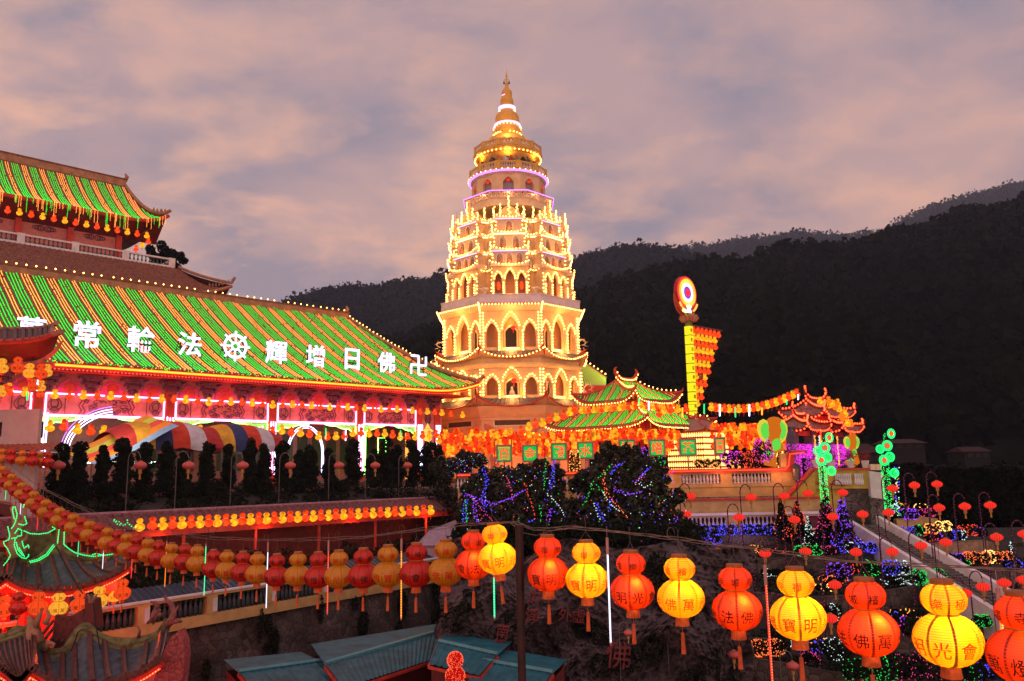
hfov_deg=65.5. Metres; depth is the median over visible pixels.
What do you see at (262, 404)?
gourd lantern
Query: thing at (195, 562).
gourd lantern
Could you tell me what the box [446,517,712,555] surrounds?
shrubbery
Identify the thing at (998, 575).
garden retaining wall
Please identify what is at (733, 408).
gourd lantern
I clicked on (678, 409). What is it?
gourd lantern
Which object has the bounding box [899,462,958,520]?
dark tree
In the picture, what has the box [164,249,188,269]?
tree
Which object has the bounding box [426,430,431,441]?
gourd lantern
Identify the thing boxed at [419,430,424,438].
gourd lantern
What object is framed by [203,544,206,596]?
hanging light tube
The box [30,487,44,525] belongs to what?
gourd lantern
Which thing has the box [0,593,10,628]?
gourd lantern
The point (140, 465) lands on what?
crook post lantern
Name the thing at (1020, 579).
crook post lantern
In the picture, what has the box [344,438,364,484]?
topiary shrub
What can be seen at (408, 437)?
gourd lantern
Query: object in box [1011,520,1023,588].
crook post lantern
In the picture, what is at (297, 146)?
sky
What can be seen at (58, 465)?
crook post lantern
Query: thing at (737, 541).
garden retaining wall
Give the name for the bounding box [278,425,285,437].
gourd lantern
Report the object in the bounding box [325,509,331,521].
gourd lantern
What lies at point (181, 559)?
gourd lantern
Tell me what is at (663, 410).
gourd lantern
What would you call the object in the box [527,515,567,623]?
gourd lantern
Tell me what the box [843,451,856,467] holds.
flower pot
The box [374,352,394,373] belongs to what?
roof character sign
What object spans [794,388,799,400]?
gourd lantern
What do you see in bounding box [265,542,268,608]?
hanging light tube
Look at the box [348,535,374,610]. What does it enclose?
gourd lantern
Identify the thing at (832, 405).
gourd lantern
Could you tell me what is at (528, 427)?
gourd lantern
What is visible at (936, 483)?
crook post lantern
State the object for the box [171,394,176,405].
gourd lantern
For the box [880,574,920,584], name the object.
lit hedge
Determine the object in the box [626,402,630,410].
gourd lantern
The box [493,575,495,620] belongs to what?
hanging light tube
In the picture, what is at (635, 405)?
gourd lantern
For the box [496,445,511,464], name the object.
square sign
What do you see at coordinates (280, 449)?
topiary shrub
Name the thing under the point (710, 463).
lit hedge
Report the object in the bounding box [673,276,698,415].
lantern pillar
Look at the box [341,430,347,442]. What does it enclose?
gourd lantern
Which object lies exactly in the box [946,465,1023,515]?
dark tree
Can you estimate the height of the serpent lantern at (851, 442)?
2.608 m
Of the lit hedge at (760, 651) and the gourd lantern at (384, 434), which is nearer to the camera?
the lit hedge at (760, 651)
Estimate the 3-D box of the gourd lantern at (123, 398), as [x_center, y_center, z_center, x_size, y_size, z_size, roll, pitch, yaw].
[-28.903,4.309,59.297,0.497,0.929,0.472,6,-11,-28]
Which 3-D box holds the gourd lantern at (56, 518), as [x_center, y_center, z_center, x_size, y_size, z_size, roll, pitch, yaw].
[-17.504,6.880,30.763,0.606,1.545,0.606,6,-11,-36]
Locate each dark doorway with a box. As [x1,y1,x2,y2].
[468,330,478,348]
[504,325,517,346]
[505,378,518,394]
[543,329,553,348]
[546,381,555,393]
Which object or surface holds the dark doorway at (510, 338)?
in the pagoda
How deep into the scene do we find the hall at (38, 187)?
89.88 m
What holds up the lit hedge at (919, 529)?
on the garden slope
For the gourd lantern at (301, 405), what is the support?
hanging from the prayer hall
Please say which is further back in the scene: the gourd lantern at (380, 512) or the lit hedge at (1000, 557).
the gourd lantern at (380, 512)
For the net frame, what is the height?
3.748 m
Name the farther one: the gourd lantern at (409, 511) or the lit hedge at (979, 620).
the gourd lantern at (409, 511)
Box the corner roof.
[0,320,64,366]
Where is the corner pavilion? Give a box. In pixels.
[540,367,717,479]
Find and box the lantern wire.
[53,415,441,428]
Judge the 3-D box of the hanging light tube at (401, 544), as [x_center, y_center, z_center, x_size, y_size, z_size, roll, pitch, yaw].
[-2.042,4.331,14.697,0.037,1.614,0.040,3,-10,-22]
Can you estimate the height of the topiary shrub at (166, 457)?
3.806 m
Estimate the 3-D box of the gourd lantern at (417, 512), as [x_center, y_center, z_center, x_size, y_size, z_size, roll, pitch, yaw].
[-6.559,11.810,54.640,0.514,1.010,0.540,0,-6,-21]
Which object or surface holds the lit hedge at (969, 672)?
on the garden retaining wall at (761, 670)
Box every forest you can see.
[278,237,709,335]
[314,191,1023,465]
[571,178,1023,260]
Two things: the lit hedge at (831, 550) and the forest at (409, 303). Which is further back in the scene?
the forest at (409, 303)
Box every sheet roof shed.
[225,652,336,680]
[311,624,436,680]
[427,634,510,680]
[468,649,566,680]
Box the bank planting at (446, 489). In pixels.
[44,476,573,532]
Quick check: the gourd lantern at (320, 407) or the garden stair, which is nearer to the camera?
the garden stair
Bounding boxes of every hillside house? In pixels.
[836,444,881,471]
[871,439,926,472]
[947,447,991,469]
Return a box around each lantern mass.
[437,422,786,457]
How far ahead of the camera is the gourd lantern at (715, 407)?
69.76 m
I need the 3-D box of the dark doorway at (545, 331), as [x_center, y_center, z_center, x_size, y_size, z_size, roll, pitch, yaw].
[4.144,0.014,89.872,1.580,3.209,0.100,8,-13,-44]
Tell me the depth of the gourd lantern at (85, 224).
89.96 m
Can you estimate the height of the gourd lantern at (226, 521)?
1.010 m
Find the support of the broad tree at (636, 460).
on the garden slope
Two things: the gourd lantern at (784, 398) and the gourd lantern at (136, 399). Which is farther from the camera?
the gourd lantern at (784, 398)
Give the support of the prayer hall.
on the courtyard
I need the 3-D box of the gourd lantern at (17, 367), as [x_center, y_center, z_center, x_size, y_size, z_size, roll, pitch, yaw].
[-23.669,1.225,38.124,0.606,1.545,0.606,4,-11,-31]
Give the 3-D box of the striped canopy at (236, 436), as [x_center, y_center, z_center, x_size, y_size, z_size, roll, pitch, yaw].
[-21.372,8.773,61.179,6.316,4.667,5.101,8,-13,-44]
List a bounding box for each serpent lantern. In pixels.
[757,417,787,466]
[843,433,859,466]
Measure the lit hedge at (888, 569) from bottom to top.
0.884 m
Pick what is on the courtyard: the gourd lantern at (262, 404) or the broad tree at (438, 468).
the broad tree at (438, 468)
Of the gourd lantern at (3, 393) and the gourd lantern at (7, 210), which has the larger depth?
the gourd lantern at (7, 210)
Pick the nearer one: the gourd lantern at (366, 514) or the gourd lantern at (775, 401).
the gourd lantern at (366, 514)
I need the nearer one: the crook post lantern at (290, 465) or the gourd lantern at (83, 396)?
the crook post lantern at (290, 465)
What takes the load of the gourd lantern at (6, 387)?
hanging from the prayer hall
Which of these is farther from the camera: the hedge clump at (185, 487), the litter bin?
the litter bin
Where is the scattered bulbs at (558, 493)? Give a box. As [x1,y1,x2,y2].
[446,458,685,527]
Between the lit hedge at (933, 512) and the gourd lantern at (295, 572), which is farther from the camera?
the lit hedge at (933, 512)
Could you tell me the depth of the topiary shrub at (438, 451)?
67.12 m
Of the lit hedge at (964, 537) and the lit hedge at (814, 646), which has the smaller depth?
the lit hedge at (814, 646)
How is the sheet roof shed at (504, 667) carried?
on the ground
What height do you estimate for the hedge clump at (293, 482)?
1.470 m
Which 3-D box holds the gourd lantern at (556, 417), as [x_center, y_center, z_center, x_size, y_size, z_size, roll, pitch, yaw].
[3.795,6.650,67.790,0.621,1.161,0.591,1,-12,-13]
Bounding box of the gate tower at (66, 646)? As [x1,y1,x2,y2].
[0,504,190,680]
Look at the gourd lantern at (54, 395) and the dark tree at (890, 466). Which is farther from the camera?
the dark tree at (890, 466)
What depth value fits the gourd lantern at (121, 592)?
29.31 m
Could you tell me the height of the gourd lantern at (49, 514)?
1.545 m
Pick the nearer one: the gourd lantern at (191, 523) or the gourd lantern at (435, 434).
the gourd lantern at (191, 523)
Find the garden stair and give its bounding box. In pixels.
[844,514,1009,639]
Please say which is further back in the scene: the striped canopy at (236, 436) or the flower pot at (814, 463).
the striped canopy at (236, 436)
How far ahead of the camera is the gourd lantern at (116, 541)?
27.11 m
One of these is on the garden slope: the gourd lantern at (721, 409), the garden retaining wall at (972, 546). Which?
the garden retaining wall at (972, 546)
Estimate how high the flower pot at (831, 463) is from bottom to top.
1.201 m
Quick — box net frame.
[440,432,746,468]
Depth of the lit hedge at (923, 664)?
31.79 m
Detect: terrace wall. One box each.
[457,450,806,506]
[675,496,829,534]
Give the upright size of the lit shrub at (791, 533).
2.748 m
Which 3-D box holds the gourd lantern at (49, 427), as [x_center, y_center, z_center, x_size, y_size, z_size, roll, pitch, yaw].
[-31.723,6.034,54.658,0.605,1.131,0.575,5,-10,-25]
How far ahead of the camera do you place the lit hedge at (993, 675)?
31.64 m
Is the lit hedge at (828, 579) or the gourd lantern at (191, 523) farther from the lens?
the gourd lantern at (191, 523)
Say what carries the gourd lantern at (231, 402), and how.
hanging from the prayer hall
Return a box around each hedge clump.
[55,479,93,502]
[88,479,136,499]
[129,478,167,499]
[166,478,197,497]
[194,477,225,496]
[240,476,279,493]
[281,475,318,492]
[324,475,351,492]
[369,473,402,487]
[417,473,452,486]
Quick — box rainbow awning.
[70,415,178,463]
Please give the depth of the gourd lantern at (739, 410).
69.72 m
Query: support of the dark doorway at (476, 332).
in the pagoda
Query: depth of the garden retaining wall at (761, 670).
33.23 m
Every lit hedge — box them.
[569,450,580,470]
[641,447,647,455]
[651,456,664,465]
[692,523,774,534]
[693,458,720,467]
[700,534,721,543]
[720,451,741,464]
[725,460,744,468]
[737,451,761,467]
[748,545,762,553]
[751,638,785,656]
[753,439,773,462]
[760,567,784,576]
[767,548,788,553]
[770,631,791,654]
[776,451,784,467]
[794,545,822,555]
[797,642,811,653]
[800,651,823,663]
[808,635,824,642]
[811,639,823,653]
[814,583,833,591]
[818,575,848,583]
[820,545,837,554]
[822,637,852,660]
[824,603,843,621]
[826,562,851,579]
[835,542,877,553]
[840,658,869,680]
[847,562,860,574]
[860,654,898,680]
[861,560,880,576]
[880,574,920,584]
[882,560,901,575]
[885,503,903,515]
[888,651,941,680]
[889,608,926,617]
[890,611,903,621]
[894,560,910,574]
[898,615,921,637]
[900,508,919,519]
[901,526,917,535]
[910,568,946,584]
[912,524,923,535]
[918,508,936,516]
[922,523,939,533]
[923,532,944,541]
[935,520,951,531]
[947,530,961,539]
[949,553,965,561]
[957,524,979,535]
[958,530,966,539]
[961,662,980,680]
[962,551,991,564]
[963,559,970,564]
[970,614,991,627]
[974,661,1003,680]
[975,527,988,536]
[979,649,986,663]
[982,550,995,563]
[993,551,1013,563]
[1002,559,1022,567]
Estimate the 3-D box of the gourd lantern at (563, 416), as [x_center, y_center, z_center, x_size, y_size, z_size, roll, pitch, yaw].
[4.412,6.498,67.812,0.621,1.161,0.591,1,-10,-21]
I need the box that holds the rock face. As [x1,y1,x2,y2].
[434,536,757,680]
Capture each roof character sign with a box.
[17,316,46,326]
[71,320,100,348]
[125,326,154,353]
[175,332,201,357]
[262,340,286,364]
[301,345,324,367]
[338,348,359,370]
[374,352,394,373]
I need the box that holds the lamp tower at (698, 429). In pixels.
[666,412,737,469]
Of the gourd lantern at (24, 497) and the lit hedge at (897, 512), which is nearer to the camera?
the gourd lantern at (24, 497)
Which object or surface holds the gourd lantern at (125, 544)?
hanging from the lantern string at (761, 549)
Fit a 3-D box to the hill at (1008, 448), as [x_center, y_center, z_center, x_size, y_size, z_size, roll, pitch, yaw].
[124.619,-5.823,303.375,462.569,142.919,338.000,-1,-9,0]
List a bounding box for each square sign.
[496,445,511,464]
[522,445,537,463]
[551,443,566,463]
[577,441,593,468]
[618,439,634,447]
[648,439,665,457]
[678,438,696,482]
[713,437,725,468]
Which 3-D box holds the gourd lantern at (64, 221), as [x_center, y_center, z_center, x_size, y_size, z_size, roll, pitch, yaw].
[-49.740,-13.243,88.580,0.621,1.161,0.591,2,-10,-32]
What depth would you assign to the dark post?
11.37 m
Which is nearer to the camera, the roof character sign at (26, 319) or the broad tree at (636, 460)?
the broad tree at (636, 460)
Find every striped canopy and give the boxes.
[90,421,223,484]
[185,424,282,485]
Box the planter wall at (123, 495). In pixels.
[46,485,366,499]
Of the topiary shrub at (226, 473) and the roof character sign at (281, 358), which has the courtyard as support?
the topiary shrub at (226, 473)
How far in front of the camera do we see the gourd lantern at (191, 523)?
43.85 m
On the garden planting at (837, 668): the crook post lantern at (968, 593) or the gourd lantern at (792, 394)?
the crook post lantern at (968, 593)
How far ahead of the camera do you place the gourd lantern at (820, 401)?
66.88 m
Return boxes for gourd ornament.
[445,651,465,680]
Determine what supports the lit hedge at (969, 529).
on the garden slope
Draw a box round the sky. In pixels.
[0,0,1023,301]
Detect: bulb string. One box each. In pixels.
[461,491,521,504]
[893,467,899,510]
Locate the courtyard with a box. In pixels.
[368,474,796,529]
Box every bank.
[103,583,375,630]
[801,460,1023,527]
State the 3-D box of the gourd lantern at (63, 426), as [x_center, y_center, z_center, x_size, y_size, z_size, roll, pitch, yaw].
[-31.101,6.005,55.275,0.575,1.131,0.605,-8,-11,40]
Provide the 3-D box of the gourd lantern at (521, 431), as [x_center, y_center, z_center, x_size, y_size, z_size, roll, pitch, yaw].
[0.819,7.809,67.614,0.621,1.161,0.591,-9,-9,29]
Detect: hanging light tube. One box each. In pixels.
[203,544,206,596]
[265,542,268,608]
[326,540,329,614]
[400,530,402,619]
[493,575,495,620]
[606,526,611,645]
[763,560,772,680]
[995,570,1003,629]
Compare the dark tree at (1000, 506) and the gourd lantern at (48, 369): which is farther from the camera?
the dark tree at (1000, 506)
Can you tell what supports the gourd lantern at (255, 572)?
hanging from the lantern string at (761, 549)
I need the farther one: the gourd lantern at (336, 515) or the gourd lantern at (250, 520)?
the gourd lantern at (336, 515)
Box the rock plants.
[435,535,739,680]
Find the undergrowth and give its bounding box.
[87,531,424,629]
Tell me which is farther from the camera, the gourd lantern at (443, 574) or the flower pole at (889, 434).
the flower pole at (889, 434)
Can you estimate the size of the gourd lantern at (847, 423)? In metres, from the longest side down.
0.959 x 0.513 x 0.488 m
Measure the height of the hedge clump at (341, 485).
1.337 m
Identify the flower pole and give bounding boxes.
[813,432,835,501]
[876,429,898,509]
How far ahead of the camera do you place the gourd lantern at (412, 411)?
77.62 m
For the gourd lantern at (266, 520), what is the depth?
46.92 m
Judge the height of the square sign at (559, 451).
3.235 m
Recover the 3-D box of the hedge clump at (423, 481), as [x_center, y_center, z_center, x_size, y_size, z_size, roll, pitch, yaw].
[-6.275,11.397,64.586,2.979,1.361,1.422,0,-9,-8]
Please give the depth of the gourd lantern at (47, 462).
40.67 m
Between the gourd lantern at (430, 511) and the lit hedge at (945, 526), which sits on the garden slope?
the lit hedge at (945, 526)
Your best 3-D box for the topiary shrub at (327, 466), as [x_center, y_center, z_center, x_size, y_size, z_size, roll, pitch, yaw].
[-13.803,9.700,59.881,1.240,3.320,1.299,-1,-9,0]
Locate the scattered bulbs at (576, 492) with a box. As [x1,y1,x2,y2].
[462,453,682,521]
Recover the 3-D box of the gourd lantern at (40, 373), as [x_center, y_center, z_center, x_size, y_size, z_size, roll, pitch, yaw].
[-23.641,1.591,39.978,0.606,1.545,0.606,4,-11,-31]
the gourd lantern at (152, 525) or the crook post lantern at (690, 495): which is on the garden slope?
the crook post lantern at (690, 495)
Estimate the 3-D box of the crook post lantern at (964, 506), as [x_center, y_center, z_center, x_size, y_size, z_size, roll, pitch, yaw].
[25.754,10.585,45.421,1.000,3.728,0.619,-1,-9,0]
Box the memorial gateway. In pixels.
[776,386,864,481]
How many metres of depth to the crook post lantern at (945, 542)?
40.30 m
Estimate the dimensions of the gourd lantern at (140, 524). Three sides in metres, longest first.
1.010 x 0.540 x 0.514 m
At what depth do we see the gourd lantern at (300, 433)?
67.69 m
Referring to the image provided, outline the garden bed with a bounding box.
[0,489,383,539]
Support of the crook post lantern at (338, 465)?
on the garden bed
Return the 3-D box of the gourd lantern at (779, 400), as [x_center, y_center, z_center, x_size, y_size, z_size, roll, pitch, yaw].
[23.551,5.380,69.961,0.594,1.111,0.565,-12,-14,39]
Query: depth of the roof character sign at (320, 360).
73.92 m
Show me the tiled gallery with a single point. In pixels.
(383, 525)
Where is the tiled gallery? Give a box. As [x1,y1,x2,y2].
[0,496,457,613]
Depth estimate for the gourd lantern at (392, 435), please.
74.28 m
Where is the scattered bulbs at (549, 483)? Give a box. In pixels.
[447,454,671,527]
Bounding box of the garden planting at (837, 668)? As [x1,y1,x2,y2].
[710,541,1023,680]
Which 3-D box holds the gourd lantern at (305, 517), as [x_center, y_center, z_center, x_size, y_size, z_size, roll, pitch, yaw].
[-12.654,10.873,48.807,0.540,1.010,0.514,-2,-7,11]
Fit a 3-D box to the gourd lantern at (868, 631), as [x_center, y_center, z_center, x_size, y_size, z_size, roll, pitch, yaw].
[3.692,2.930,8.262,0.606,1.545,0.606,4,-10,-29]
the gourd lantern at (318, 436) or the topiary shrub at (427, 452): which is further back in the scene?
the gourd lantern at (318, 436)
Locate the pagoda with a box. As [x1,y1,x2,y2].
[435,70,594,479]
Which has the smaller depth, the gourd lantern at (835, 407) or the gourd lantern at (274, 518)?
the gourd lantern at (274, 518)
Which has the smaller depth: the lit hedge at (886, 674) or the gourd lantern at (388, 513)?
the lit hedge at (886, 674)
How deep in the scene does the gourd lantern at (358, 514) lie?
51.30 m
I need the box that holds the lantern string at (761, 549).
[0,456,1023,572]
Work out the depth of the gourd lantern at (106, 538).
27.65 m
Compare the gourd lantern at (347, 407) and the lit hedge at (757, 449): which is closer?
the lit hedge at (757, 449)
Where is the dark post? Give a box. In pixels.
[514,524,572,680]
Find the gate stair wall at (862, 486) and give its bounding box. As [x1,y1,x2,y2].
[788,464,884,524]
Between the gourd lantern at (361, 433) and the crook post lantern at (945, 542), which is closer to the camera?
the crook post lantern at (945, 542)
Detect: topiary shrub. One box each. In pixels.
[43,442,71,494]
[69,441,89,483]
[92,445,111,486]
[109,436,136,492]
[133,441,155,484]
[154,441,176,491]
[174,447,192,482]
[196,441,215,481]
[220,443,236,489]
[242,437,258,485]
[256,443,272,479]
[272,439,290,486]
[292,449,305,483]
[303,444,320,485]
[321,447,335,484]
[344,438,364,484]
[363,448,381,487]
[378,437,393,484]
[391,444,404,484]
[403,439,423,485]
[419,441,433,485]
[433,442,445,460]
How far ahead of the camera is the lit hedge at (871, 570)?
43.13 m
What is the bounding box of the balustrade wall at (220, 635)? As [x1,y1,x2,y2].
[0,547,440,680]
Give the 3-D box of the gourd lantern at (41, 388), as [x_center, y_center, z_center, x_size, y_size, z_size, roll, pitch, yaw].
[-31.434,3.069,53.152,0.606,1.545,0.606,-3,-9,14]
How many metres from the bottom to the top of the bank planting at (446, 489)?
4.790 m
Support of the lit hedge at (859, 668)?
on the garden retaining wall at (761, 670)
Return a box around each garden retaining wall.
[701,533,852,553]
[750,624,986,662]
[752,657,926,680]
[754,585,924,613]
[755,551,873,576]
[894,516,937,528]
[929,540,995,556]
[978,568,1023,583]
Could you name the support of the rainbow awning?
attached to the striped canopy at (188, 435)
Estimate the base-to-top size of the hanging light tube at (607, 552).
1.574 m
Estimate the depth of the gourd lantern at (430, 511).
55.36 m
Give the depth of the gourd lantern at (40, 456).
40.69 m
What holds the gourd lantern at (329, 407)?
hanging from the prayer hall
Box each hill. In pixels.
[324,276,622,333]
[589,361,1023,482]
[726,190,1020,252]
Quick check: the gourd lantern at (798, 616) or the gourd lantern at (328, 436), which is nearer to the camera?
the gourd lantern at (798, 616)
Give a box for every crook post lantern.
[43,450,65,495]
[125,450,146,510]
[174,451,194,508]
[229,452,248,505]
[278,452,295,502]
[328,453,343,498]
[365,453,379,491]
[398,455,411,497]
[619,622,631,674]
[679,483,695,511]
[682,502,690,517]
[721,641,737,673]
[727,503,744,547]
[739,484,755,545]
[752,538,770,595]
[772,483,789,547]
[779,650,798,680]
[782,506,799,565]
[792,536,811,565]
[796,480,812,543]
[817,601,837,670]
[820,503,837,570]
[821,568,841,639]
[831,480,847,543]
[843,537,860,610]
[850,501,868,560]
[876,499,894,560]
[879,537,898,610]
[881,476,897,536]
[903,473,919,531]
[908,531,927,603]
[926,471,942,533]
[927,494,944,558]
[933,527,951,577]
[953,493,970,557]
[953,577,972,607]
[969,570,990,622]
[978,492,996,550]
[984,523,1002,576]
[990,567,1011,628]
[1009,564,1023,588]
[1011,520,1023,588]
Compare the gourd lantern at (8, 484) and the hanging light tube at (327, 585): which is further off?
the gourd lantern at (8, 484)
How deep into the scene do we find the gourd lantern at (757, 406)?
69.76 m
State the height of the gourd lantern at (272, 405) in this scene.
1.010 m
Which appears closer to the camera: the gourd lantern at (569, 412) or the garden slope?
the garden slope
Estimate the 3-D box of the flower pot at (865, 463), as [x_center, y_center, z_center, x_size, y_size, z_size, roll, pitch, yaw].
[24.105,8.117,54.453,0.971,1.174,0.646,-1,-9,0]
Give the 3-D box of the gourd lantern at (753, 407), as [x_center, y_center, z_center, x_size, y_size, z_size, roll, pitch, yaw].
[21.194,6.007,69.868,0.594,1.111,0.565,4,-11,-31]
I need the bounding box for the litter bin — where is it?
[791,464,800,479]
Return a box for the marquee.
[419,520,456,563]
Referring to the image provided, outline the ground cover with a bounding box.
[0,484,392,537]
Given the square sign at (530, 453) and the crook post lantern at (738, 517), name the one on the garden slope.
the crook post lantern at (738, 517)
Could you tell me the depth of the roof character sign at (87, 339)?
60.27 m
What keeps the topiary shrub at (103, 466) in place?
on the courtyard
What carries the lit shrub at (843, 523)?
on the garden slope
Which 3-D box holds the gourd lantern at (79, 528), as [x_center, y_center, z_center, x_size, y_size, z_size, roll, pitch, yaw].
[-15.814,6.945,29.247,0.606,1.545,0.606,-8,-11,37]
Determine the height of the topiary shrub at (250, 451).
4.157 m
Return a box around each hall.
[0,150,235,294]
[0,261,485,495]
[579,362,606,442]
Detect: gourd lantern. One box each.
[0,357,8,381]
[0,385,6,402]
[0,448,6,464]
[0,461,6,492]
[0,465,11,497]
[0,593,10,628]
[3,383,8,401]
[3,472,17,500]
[4,206,10,215]
[4,448,16,469]
[6,386,13,397]
[8,475,21,505]
[8,590,27,624]
[10,355,24,381]
[13,474,27,510]
[15,447,26,473]
[16,208,22,215]
[19,478,32,510]
[21,386,29,396]
[22,362,34,386]
[24,488,39,520]
[25,445,39,474]
[27,585,47,618]
[28,210,33,220]
[28,377,38,397]
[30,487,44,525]
[34,363,47,386]
[36,451,44,474]
[36,496,51,529]
[37,380,45,397]
[39,212,45,219]
[41,452,53,475]
[43,496,57,534]
[44,363,52,383]
[45,420,54,433]
[48,582,67,615]
[50,505,64,538]
[51,214,56,222]
[51,389,58,402]
[57,510,70,543]
[59,419,68,434]
[62,216,67,223]
[64,512,78,545]
[65,390,72,402]
[69,586,85,612]
[72,514,86,550]
[73,218,78,226]
[73,423,81,438]
[79,390,87,399]
[79,519,95,554]
[83,220,88,227]
[86,424,94,437]
[88,514,104,558]
[93,576,107,606]
[94,222,99,231]
[94,390,100,399]
[97,521,113,562]
[99,424,106,433]
[103,591,111,610]
[104,224,109,231]
[107,390,114,400]
[108,526,123,565]
[108,591,118,612]
[113,578,130,611]
[117,523,132,569]
[120,392,127,403]
[126,525,143,572]
[133,393,140,405]
[134,517,144,533]
[137,535,154,575]
[144,231,149,240]
[146,394,152,402]
[147,516,157,529]
[148,534,165,579]
[158,393,165,403]
[158,516,167,530]
[160,540,178,583]
[168,515,177,533]
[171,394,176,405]
[173,539,191,585]
[177,516,186,534]
[182,394,188,406]
[186,515,195,532]
[186,541,207,587]
[194,396,200,407]
[196,515,204,528]
[202,547,220,593]
[204,514,213,531]
[205,397,211,408]
[213,514,221,531]
[215,548,235,595]
[217,397,222,405]
[221,513,229,530]
[228,397,233,408]
[230,513,238,526]
[230,543,250,598]
[238,512,246,525]
[239,398,244,408]
[245,551,266,601]
[246,513,254,526]
[249,398,255,406]
[255,512,262,525]
[260,399,265,409]
[262,512,270,528]
[264,549,286,605]
[270,400,275,411]
[270,426,275,433]
[271,511,278,527]
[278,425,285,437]
[278,511,286,523]
[280,400,285,410]
[284,540,307,605]
[286,510,294,522]
[288,426,294,436]
[289,400,295,408]
[294,510,301,526]
[297,427,303,440]
[299,401,304,408]
[302,509,309,524]
[304,537,327,608]
[306,428,312,441]
[308,401,314,411]
[309,510,317,522]
[315,431,321,440]
[317,509,324,524]
[318,402,323,410]
[324,431,330,440]
[324,546,349,609]
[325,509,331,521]
[327,403,332,410]
[332,508,339,520]
[333,431,338,440]
[340,508,347,520]
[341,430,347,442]
[345,402,349,413]
[347,507,354,519]
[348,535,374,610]
[350,428,355,436]
[355,508,361,523]
[358,427,363,436]
[362,404,366,413]
[362,507,369,522]
[366,428,371,437]
[370,405,375,412]
[370,507,376,518]
[372,539,400,610]
[374,428,379,437]
[377,506,383,517]
[378,405,383,415]
[382,428,387,437]
[385,506,391,518]
[389,430,395,440]
[391,505,398,520]
[399,506,405,520]
[399,529,430,612]
[405,432,410,440]
[406,505,412,519]
[410,406,414,416]
[412,432,417,440]
[413,505,419,519]
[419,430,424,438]
[420,504,426,518]
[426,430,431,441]
[427,504,434,515]
[428,534,461,612]
[433,429,438,439]
[455,510,487,607]
[478,504,515,603]
[518,426,524,435]
[525,421,531,431]
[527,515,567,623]
[532,418,538,428]
[539,417,545,430]
[546,414,552,426]
[553,412,559,421]
[560,410,566,419]
[565,517,607,631]
[566,406,572,416]
[571,404,577,413]
[579,405,583,415]
[591,405,595,413]
[599,404,604,413]
[608,404,613,412]
[610,530,654,643]
[612,403,617,413]
[617,403,621,411]
[621,402,626,413]
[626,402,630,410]
[633,401,637,411]
[656,409,661,417]
[657,545,704,653]
[661,405,666,414]
[668,404,673,416]
[675,404,680,416]
[683,403,688,415]
[708,402,713,414]
[712,537,762,669]
[713,403,717,411]
[717,403,722,412]
[722,403,727,412]
[727,404,731,413]
[732,404,736,416]
[737,404,741,416]
[742,404,746,413]
[746,403,751,412]
[751,403,756,411]
[755,402,760,414]
[760,401,765,410]
[764,400,770,408]
[769,398,774,407]
[769,538,826,680]
[773,397,778,406]
[777,395,782,407]
[781,394,787,405]
[786,392,791,401]
[790,390,795,399]
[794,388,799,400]
[817,396,822,404]
[826,396,831,407]
[829,399,834,410]
[833,402,838,412]
[836,404,841,413]
[837,549,900,680]
[844,418,849,427]
[849,419,853,430]
[911,545,985,680]
[984,554,1023,680]
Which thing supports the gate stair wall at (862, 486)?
on the garden slope
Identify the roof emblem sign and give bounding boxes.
[219,331,249,361]
[406,354,426,375]
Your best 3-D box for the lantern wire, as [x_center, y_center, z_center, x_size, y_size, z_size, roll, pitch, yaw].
[-19.509,6.940,66.519,36.002,0.327,0.033,8,-13,-44]
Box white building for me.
[0,409,58,516]
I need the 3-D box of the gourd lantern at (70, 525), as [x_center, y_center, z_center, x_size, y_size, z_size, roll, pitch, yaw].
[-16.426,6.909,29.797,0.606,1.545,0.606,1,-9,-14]
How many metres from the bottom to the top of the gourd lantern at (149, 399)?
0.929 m
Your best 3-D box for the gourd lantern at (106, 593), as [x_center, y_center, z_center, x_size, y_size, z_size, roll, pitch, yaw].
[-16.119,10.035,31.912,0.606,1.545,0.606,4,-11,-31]
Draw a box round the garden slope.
[750,527,1023,680]
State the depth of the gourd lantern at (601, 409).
72.00 m
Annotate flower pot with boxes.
[812,460,819,466]
[825,451,836,467]
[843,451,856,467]
[858,451,870,467]
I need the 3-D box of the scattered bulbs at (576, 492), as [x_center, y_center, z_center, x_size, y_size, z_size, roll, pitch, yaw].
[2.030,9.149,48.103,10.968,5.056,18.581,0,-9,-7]
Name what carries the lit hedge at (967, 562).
on the garden slope
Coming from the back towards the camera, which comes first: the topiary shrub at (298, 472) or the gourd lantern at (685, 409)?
the gourd lantern at (685, 409)
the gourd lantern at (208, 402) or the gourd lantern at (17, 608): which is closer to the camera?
the gourd lantern at (17, 608)
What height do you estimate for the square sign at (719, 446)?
3.235 m
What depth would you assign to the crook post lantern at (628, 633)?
25.75 m
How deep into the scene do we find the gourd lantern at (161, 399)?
61.09 m
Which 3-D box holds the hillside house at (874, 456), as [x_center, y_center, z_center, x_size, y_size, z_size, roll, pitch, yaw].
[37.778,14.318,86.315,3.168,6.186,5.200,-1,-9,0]
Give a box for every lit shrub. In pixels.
[772,498,788,538]
[783,500,807,544]
[802,516,816,546]
[814,493,839,544]
[831,497,861,547]
[1008,541,1016,554]
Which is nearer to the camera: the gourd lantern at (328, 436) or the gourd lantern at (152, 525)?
the gourd lantern at (152, 525)
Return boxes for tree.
[145,240,176,264]
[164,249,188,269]
[428,448,488,487]
[453,458,571,528]
[565,440,693,533]
[883,462,910,500]
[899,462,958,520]
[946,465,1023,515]
[948,502,996,527]
[984,494,1023,527]

